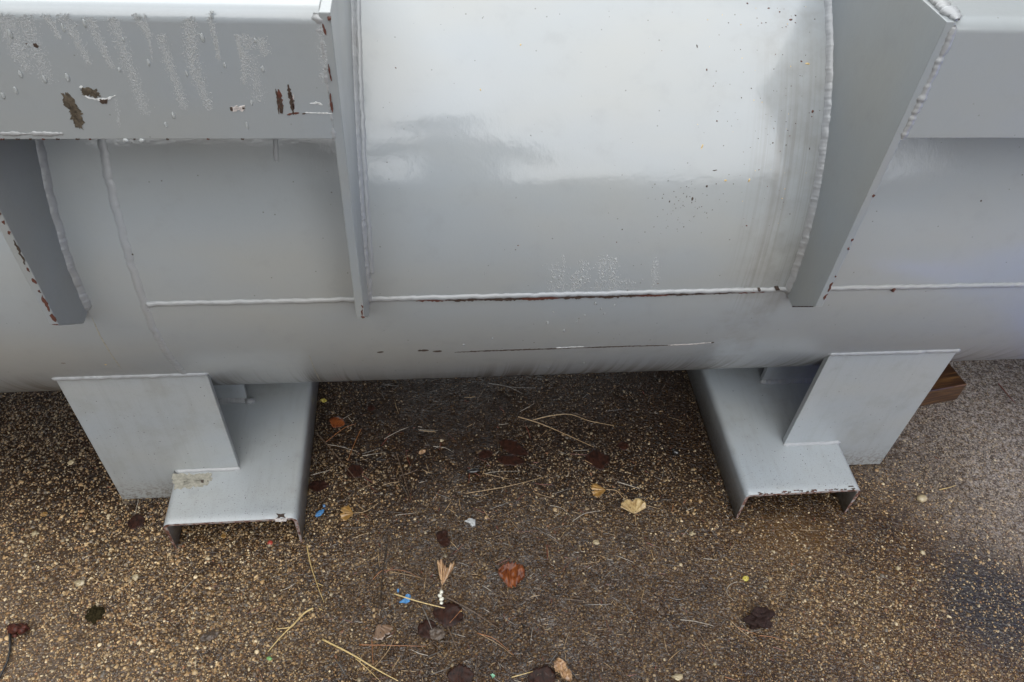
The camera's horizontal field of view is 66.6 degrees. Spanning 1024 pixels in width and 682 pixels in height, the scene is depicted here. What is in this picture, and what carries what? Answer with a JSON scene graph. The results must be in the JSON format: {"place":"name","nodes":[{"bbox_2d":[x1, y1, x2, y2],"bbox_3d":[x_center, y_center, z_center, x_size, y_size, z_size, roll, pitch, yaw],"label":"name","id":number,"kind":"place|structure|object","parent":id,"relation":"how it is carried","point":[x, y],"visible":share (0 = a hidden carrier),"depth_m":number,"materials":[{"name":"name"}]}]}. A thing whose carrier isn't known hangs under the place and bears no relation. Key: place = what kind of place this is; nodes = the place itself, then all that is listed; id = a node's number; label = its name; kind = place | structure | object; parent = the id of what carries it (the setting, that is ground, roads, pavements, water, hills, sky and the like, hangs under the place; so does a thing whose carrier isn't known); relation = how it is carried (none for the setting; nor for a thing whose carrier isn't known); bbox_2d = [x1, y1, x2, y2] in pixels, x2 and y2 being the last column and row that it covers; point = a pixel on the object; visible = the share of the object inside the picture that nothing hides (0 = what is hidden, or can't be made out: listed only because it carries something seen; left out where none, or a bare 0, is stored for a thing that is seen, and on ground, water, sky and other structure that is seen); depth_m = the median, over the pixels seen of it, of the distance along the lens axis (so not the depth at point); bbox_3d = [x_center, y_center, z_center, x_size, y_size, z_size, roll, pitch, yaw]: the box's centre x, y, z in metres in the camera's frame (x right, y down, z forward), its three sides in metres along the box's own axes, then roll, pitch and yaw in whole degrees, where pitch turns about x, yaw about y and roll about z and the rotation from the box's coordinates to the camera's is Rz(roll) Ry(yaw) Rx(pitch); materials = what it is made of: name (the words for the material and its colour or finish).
{"place":"outdoors","nodes":[
{"label":"outdoors","id":0,"kind":"place"},
{"bbox_2d":[0,359,1023,681],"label":"ground","id":1,"kind":"structure","parent":0,"point":[678,579],"depth_m":1.58,"materials":[{"name":"brown gravel"}]},
{"bbox_2d":[0,623,29,678],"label":"seed head","id":2,"kind":"object","parent":1,"relation":"on","point":[14,629],"visible":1,"depth_m":1.40},
{"bbox_2d":[40,512,47,516],"bbox_3d":[-0.946,0.350,1.575,0.014,0.004,0.012,18,48,13],"label":"pebble","id":3,"kind":"object","parent":1,"relation":"on","point":[42,514],"visible":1,"depth_m":1.57,"materials":[{"name":"brown stone"}]},
{"bbox_2d":[74,580,84,586],"bbox_3d":[-0.823,0.460,1.482,0.019,0.008,0.014,-15,49,-18],"label":"pebble","id":4,"kind":"object","parent":1,"relation":"on","point":[79,583],"visible":1,"depth_m":1.48,"materials":[{"name":"beige stone"}]},
{"bbox_2d":[85,605,104,623],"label":"moss clump","id":5,"kind":"object","parent":1,"relation":"on","point":[94,614],"visible":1,"depth_m":1.44,"materials":[{"name":"green plant"}]},
{"bbox_2d":[132,574,138,579],"bbox_3d":[-0.724,0.453,1.496,0.016,0.007,0.011,7,46,2],"label":"pebble","id":6,"kind":"object","parent":1,"relation":"on","point":[135,576],"visible":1,"depth_m":1.49,"materials":[{"name":"beige stone"}]},
{"bbox_2d":[127,514,144,528],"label":"fallen leaf","id":7,"kind":"object","parent":1,"relation":"on","point":[135,521],"visible":1,"depth_m":1.57,"materials":[{"name":"brown plant"}]},
{"bbox_2d":[200,630,219,641],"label":"fallen leaf","id":8,"kind":"object","parent":1,"relation":"on","point":[210,635],"visible":1,"depth_m":1.42,"materials":[{"name":"grey plant"}]},
{"bbox_2d":[268,607,313,651],"bbox_3d":[-0.415,0.528,1.443,0.022,0.005,0.108,32,52,24],"label":"twig","id":9,"kind":"object","parent":1,"relation":"on","point":[308,610],"visible":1,"depth_m":1.44,"materials":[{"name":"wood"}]},
{"bbox_2d":[306,545,323,601],"bbox_3d":[-0.383,0.453,1.519,0.011,0.004,0.131,-19,50,-21],"label":"twig","id":10,"kind":"object","parent":1,"relation":"on","point":[313,572],"visible":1,"depth_m":1.52,"materials":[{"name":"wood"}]},
{"bbox_2d":[308,480,328,492],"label":"fallen leaf","id":11,"kind":"object","parent":1,"relation":"on","point":[317,486],"visible":1,"depth_m":1.66,"materials":[{"name":"brown plant"}]},
{"bbox_2d":[315,509,323,516],"bbox_3d":[-0.398,0.355,1.613,0.012,0.003,0.023,24,49,18],"label":"paint flake","id":12,"kind":"object","parent":1,"relation":"on","point":[319,512],"visible":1,"depth_m":1.61,"materials":[{"name":"blue paint"}]},
{"bbox_2d":[330,417,344,427],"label":"fallen leaf","id":13,"kind":"object","parent":1,"relation":"on","point":[337,422],"visible":1,"depth_m":1.77,"materials":[{"name":"orange plant"}]},
{"bbox_2d":[315,432,363,486],"bbox_3d":[-0.379,0.258,1.706,0.004,0.004,0.187,-31,56,-29],"label":"twig","id":14,"kind":"object","parent":1,"relation":"on","point":[337,456],"visible":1,"depth_m":1.71,"materials":[{"name":"brown wood"}]},
{"bbox_2d":[347,463,362,477],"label":"fallen leaf","id":15,"kind":"object","parent":1,"relation":"on","point":[355,470],"visible":1,"depth_m":1.69,"materials":[{"name":"brown plant"}]},
{"bbox_2d":[340,503,377,520],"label":"fallen leaf","id":16,"kind":"object","parent":1,"relation":"on","point":[347,513],"visible":1,"depth_m":1.62,"materials":[{"name":"beige plant"}]},
{"bbox_2d":[322,639,397,680],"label":"pine needle","id":17,"kind":"object","parent":1,"relation":"on","point":[330,643],"visible":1,"depth_m":1.41,"materials":[{"name":"plant"}]},
{"bbox_2d":[367,405,374,410],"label":"fallen leaf","id":18,"kind":"object","parent":1,"relation":"on","point":[371,407],"visible":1,"depth_m":1.81,"materials":[{"name":"brown plant"}]},
{"bbox_2d":[366,638,393,673],"bbox_3d":[-0.237,0.574,1.415,0.008,0.003,0.078,26,50,20],"label":"pine needle","id":19,"kind":"object","parent":1,"relation":"on","point":[385,654],"visible":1,"depth_m":1.42,"materials":[{"name":"plant"}]},
{"bbox_2d":[371,616,392,639],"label":"fallen leaf","id":20,"kind":"object","parent":1,"relation":"on","point":[382,630],"visible":1,"depth_m":1.45,"materials":[{"name":"brown plant"}]},
{"bbox_2d":[380,545,387,611],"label":"twig","id":21,"kind":"object","parent":1,"relation":"on","point":[383,571],"visible":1,"depth_m":1.53,"materials":[{"name":"brown wood"}]},
{"bbox_2d":[359,644,425,646],"bbox_3d":[-0.219,0.559,1.431,0.122,0.002,0.002,2,46,-2],"label":"pine needle","id":22,"kind":"object","parent":1,"relation":"on","point":[386,645],"visible":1,"depth_m":1.43,"materials":[{"name":"brown plant"}]},
{"bbox_2d":[399,594,410,602],"bbox_3d":[-0.203,0.495,1.492,0.016,0.002,0.025,29,51,21],"label":"paint flake","id":23,"kind":"object","parent":1,"relation":"on","point":[404,600],"visible":1,"depth_m":1.49,"materials":[{"name":"blue paint"}]},
{"bbox_2d":[396,452,417,512],"bbox_3d":[-0.225,0.302,1.676,0.021,0.004,0.163,-10,48,-14],"label":"twig","id":24,"kind":"object","parent":1,"relation":"on","point":[406,484],"visible":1,"depth_m":1.67,"materials":[{"name":"brown wood"}]},
{"bbox_2d":[418,619,436,638],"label":"fallen leaf","id":25,"kind":"object","parent":1,"relation":"on","point":[424,628],"visible":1,"depth_m":1.45,"materials":[{"name":"brown plant"}]},
{"bbox_2d":[394,593,461,611],"bbox_3d":[-0.162,0.501,1.490,0.136,0.004,0.006,12,46,7],"label":"pine needle","id":26,"kind":"object","parent":1,"relation":"on","point":[416,600],"visible":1,"depth_m":1.49,"materials":[{"name":"plant"}]},
{"bbox_2d":[413,572,450,598],"bbox_3d":[-0.144,0.482,1.510,0.123,0.003,0.005,28,50,21],"label":"twig","id":27,"kind":"object","parent":1,"relation":"on","point":[429,584],"visible":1,"depth_m":1.52,"materials":[{"name":"brown wood"}]},
{"bbox_2d":[429,626,444,640],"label":"fallen leaf","id":28,"kind":"object","parent":1,"relation":"on","point":[440,633],"visible":1,"depth_m":1.45,"materials":[{"name":"grey plant"}]},
{"bbox_2d":[436,530,447,540],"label":"fallen leaf","id":29,"kind":"object","parent":1,"relation":"on","point":[440,535],"visible":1,"depth_m":1.59,"materials":[{"name":"brown plant"}]},
{"bbox_2d":[438,535,449,546],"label":"fallen leaf","id":30,"kind":"object","parent":1,"relation":"on","point":[444,542],"visible":1,"depth_m":1.58,"materials":[{"name":"brown plant"}]},
{"bbox_2d":[437,559,454,589],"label":"fallen leaf","id":31,"kind":"object","parent":1,"relation":"on","point":[444,571],"visible":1,"depth_m":1.53,"materials":[{"name":"beige plant"}]},
{"bbox_2d":[433,602,462,628],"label":"fallen leaf","id":32,"kind":"object","parent":1,"relation":"on","point":[447,614],"visible":1,"depth_m":1.48,"materials":[{"name":"brown plant"}]},
{"bbox_2d":[447,626,458,652],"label":"twig","id":33,"kind":"object","parent":1,"relation":"on","point":[452,638],"visible":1,"depth_m":1.44,"materials":[{"name":"wood"}]},
{"bbox_2d":[447,663,473,681],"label":"fallen leaf","id":34,"kind":"object","parent":1,"relation":"on","point":[459,672],"visible":1,"depth_m":1.40,"materials":[{"name":"brown plant"}]},
{"bbox_2d":[464,518,475,525],"bbox_3d":[-0.087,0.376,1.616,0.024,0.004,0.019,-2,46,-6],"label":"plastic scrap","id":35,"kind":"object","parent":1,"relation":"on","point":[471,521],"visible":1,"depth_m":1.61,"materials":[{"name":"white plastic"}]},
{"bbox_2d":[445,596,501,630],"bbox_3d":[-0.073,0.517,1.481,0.129,0.004,0.005,25,49,18],"label":"twig","id":36,"kind":"object","parent":1,"relation":"on","point":[471,610],"visible":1,"depth_m":1.48,"materials":[{"name":"brown wood"}]},
{"bbox_2d":[466,468,480,472],"bbox_3d":[-0.085,0.284,1.707,0.033,0.007,0.013,-6,47,-10],"label":"bark chip","id":37,"kind":"object","parent":1,"relation":"on","point":[474,470],"visible":1,"depth_m":1.71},
{"bbox_2d":[478,449,492,458],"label":"fallen leaf","id":38,"kind":"object","parent":1,"relation":"on","point":[484,454],"visible":1,"depth_m":1.74,"materials":[{"name":"brown plant"}]},
{"bbox_2d":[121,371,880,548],"bbox_3d":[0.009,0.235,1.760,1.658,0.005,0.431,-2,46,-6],"label":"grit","id":39,"kind":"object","parent":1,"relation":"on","point":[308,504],"visible":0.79,"depth_m":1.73,"materials":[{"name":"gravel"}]},
{"bbox_2d":[488,383,522,393],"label":"twig","id":40,"kind":"object","parent":1,"relation":"on","point":[507,386],"visible":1,"depth_m":1.88,"materials":[{"name":"wood"}]},
{"bbox_2d":[467,476,545,493],"bbox_3d":[-0.007,0.312,1.684,0.186,0.004,0.007,-10,48,-13],"label":"pine needle","id":41,"kind":"object","parent":1,"relation":"on","point":[502,487],"visible":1,"depth_m":1.68,"materials":[{"name":"brown plant"}]},
{"bbox_2d":[498,454,523,465],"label":"fallen leaf","id":42,"kind":"object","parent":1,"relation":"on","point":[508,460],"visible":1,"depth_m":1.73,"materials":[{"name":"brown plant"}]},
{"bbox_2d":[498,561,524,587],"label":"fallen leaf","id":43,"kind":"object","parent":1,"relation":"on","point":[511,574],"visible":1,"depth_m":1.53,"materials":[{"name":"orange plant"}]},
{"bbox_2d":[0,0,1023,548],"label":"storage tank","id":44,"kind":"object","parent":1,"relation":"on","point":[386,194],"visible":1,"depth_m":1.14,"materials":[{"name":"grey metal"}]},
{"bbox_2d":[7,29,12,37],"bbox_3d":[-0.509,-0.311,0.790,0.005,0.010,0.001,-2,46,-6],"label":"water drop","id":45,"kind":"object","parent":44,"relation":"attached to","point":[9,32],"visible":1,"depth_m":0.79,"materials":[{"name":"white"}]},
{"bbox_2d":[64,73,69,81],"bbox_3d":[-0.473,-0.280,0.828,0.005,0.010,0.001,-2,46,-6],"label":"water drop","id":46,"kind":"object","parent":44,"relation":"attached to","point":[67,77],"visible":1,"depth_m":0.83,"materials":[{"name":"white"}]},
{"bbox_2d":[82,19,86,27],"bbox_3d":[-0.433,-0.322,0.789,0.004,0.009,0.001,-2,46,-6],"label":"water drop","id":47,"kind":"object","parent":44,"relation":"attached to","point":[84,23],"visible":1,"depth_m":0.79,"materials":[{"name":"white"}]},
{"bbox_2d":[0,13,327,127],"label":"condensation","id":48,"kind":"object","parent":44,"relation":"attached to","point":[189,57],"visible":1,"depth_m":0.81,"materials":[{"name":"grey"}]},
{"bbox_2d":[200,33,204,41],"bbox_3d":[-0.322,-0.316,0.810,0.004,0.010,0.001,-2,46,-6],"label":"water drop","id":49,"kind":"object","parent":44,"relation":"attached to","point":[202,37],"visible":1,"depth_m":0.81,"materials":[{"name":"white"}]},
{"bbox_2d":[85,396,863,516],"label":"dirt specks","id":50,"kind":"object","parent":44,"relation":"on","point":[288,456],"visible":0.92,"depth_m":1.58,"materials":[{"name":"soil"}]},
{"bbox_2d":[63,2,1022,364],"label":"dirt specks","id":51,"kind":"object","parent":44,"relation":"on","point":[717,120],"visible":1,"depth_m":1.14,"materials":[{"name":"soil"}]},
{"bbox_2d":[542,254,660,291],"bbox_3d":[0.141,-0.104,1.219,0.194,0.076,0.008,-2,46,-6],"label":"condensation","id":52,"kind":"object","parent":44,"relation":"attached to","point":[582,276],"visible":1,"depth_m":1.22,"materials":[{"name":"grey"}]},
{"bbox_2d":[499,439,527,456],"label":"fallen leaf","id":53,"kind":"object","parent":1,"relation":"on","point":[512,447],"visible":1,"depth_m":1.75,"materials":[{"name":"brown plant"}]},
{"bbox_2d":[4,366,1023,681],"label":"plant litter","id":54,"kind":"object","parent":1,"relation":"on","point":[478,466],"visible":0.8,"depth_m":1.56,"materials":[{"name":"brown plant"}]},
{"bbox_2d":[528,664,555,681],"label":"fallen leaf","id":55,"kind":"object","parent":1,"relation":"on","point":[547,672],"visible":1,"depth_m":1.41,"materials":[{"name":"brown plant"}]},
{"bbox_2d":[518,416,590,445],"bbox_3d":[0.098,0.205,1.793,0.182,0.004,0.008,21,48,15],"label":"twig","id":56,"kind":"object","parent":1,"relation":"on","point":[551,428],"visible":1,"depth_m":1.80,"materials":[{"name":"brown wood"}]},
{"bbox_2d":[554,658,571,681],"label":"fallen leaf","id":57,"kind":"object","parent":1,"relation":"on","point":[562,669],"visible":1,"depth_m":1.41,"materials":[{"name":"plant"}]},
{"bbox_2d":[533,414,613,425],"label":"twig","id":58,"kind":"object","parent":1,"relation":"on","point":[567,414],"visible":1,"depth_m":1.82,"materials":[{"name":"brown wood"}]},
{"bbox_2d":[584,448,609,470],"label":"fallen leaf","id":59,"kind":"object","parent":1,"relation":"on","point":[597,459],"visible":1,"depth_m":1.75,"materials":[{"name":"brown plant"}]},
{"bbox_2d":[618,441,628,450],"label":"fallen leaf","id":60,"kind":"object","parent":1,"relation":"on","point":[622,445],"visible":1,"depth_m":1.77,"materials":[{"name":"brown plant"}]},
{"bbox_2d":[591,483,658,508],"bbox_3d":[0.241,0.342,1.673,0.156,0.005,0.035,18,48,13],"label":"fallen leaf","id":61,"kind":"object","parent":1,"relation":"on","point":[599,491],"visible":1,"depth_m":1.69,"materials":[{"name":"beige plant"}]},
{"bbox_2d":[620,498,645,523],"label":"fallen leaf","id":62,"kind":"object","parent":1,"relation":"on","point":[637,505],"visible":1,"depth_m":1.67,"materials":[{"name":"plant"}]},
{"bbox_2d":[672,449,679,454],"bbox_3d":[0.372,0.253,1.771,0.018,0.013,0.018,-6,47,-10],"label":"pebble","id":63,"kind":"object","parent":1,"relation":"on","point":[675,451],"visible":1,"depth_m":1.77,"materials":[{"name":"white stone"}]},
{"bbox_2d":[671,673,682,680],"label":"pebble","id":64,"kind":"object","parent":1,"relation":"on","point":[677,677],"visible":1,"depth_m":1.42,"materials":[{"name":"beige stone"}]},
{"bbox_2d":[743,606,774,629],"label":"fallen leaf","id":65,"kind":"object","parent":1,"relation":"on","point":[760,617],"visible":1,"depth_m":1.50,"materials":[{"name":"brown plant"}]},
{"bbox_2d":[917,494,926,501],"bbox_3d":[0.905,0.347,1.719,0.024,0.016,0.018,-6,47,-10],"label":"pebble","id":66,"kind":"object","parent":1,"relation":"on","point":[921,498],"visible":1,"depth_m":1.71,"materials":[{"name":"beige stone"}]},
{"bbox_2d":[920,364,966,405],"bbox_3d":[0.945,0.108,1.915,0.300,0.059,0.111,-8,47,-12],"label":"timber block","id":67,"kind":"object","parent":1,"relation":"on","point":[950,384],"depth_m":1.90,"materials":[{"name":"brown wood"}]}
]}

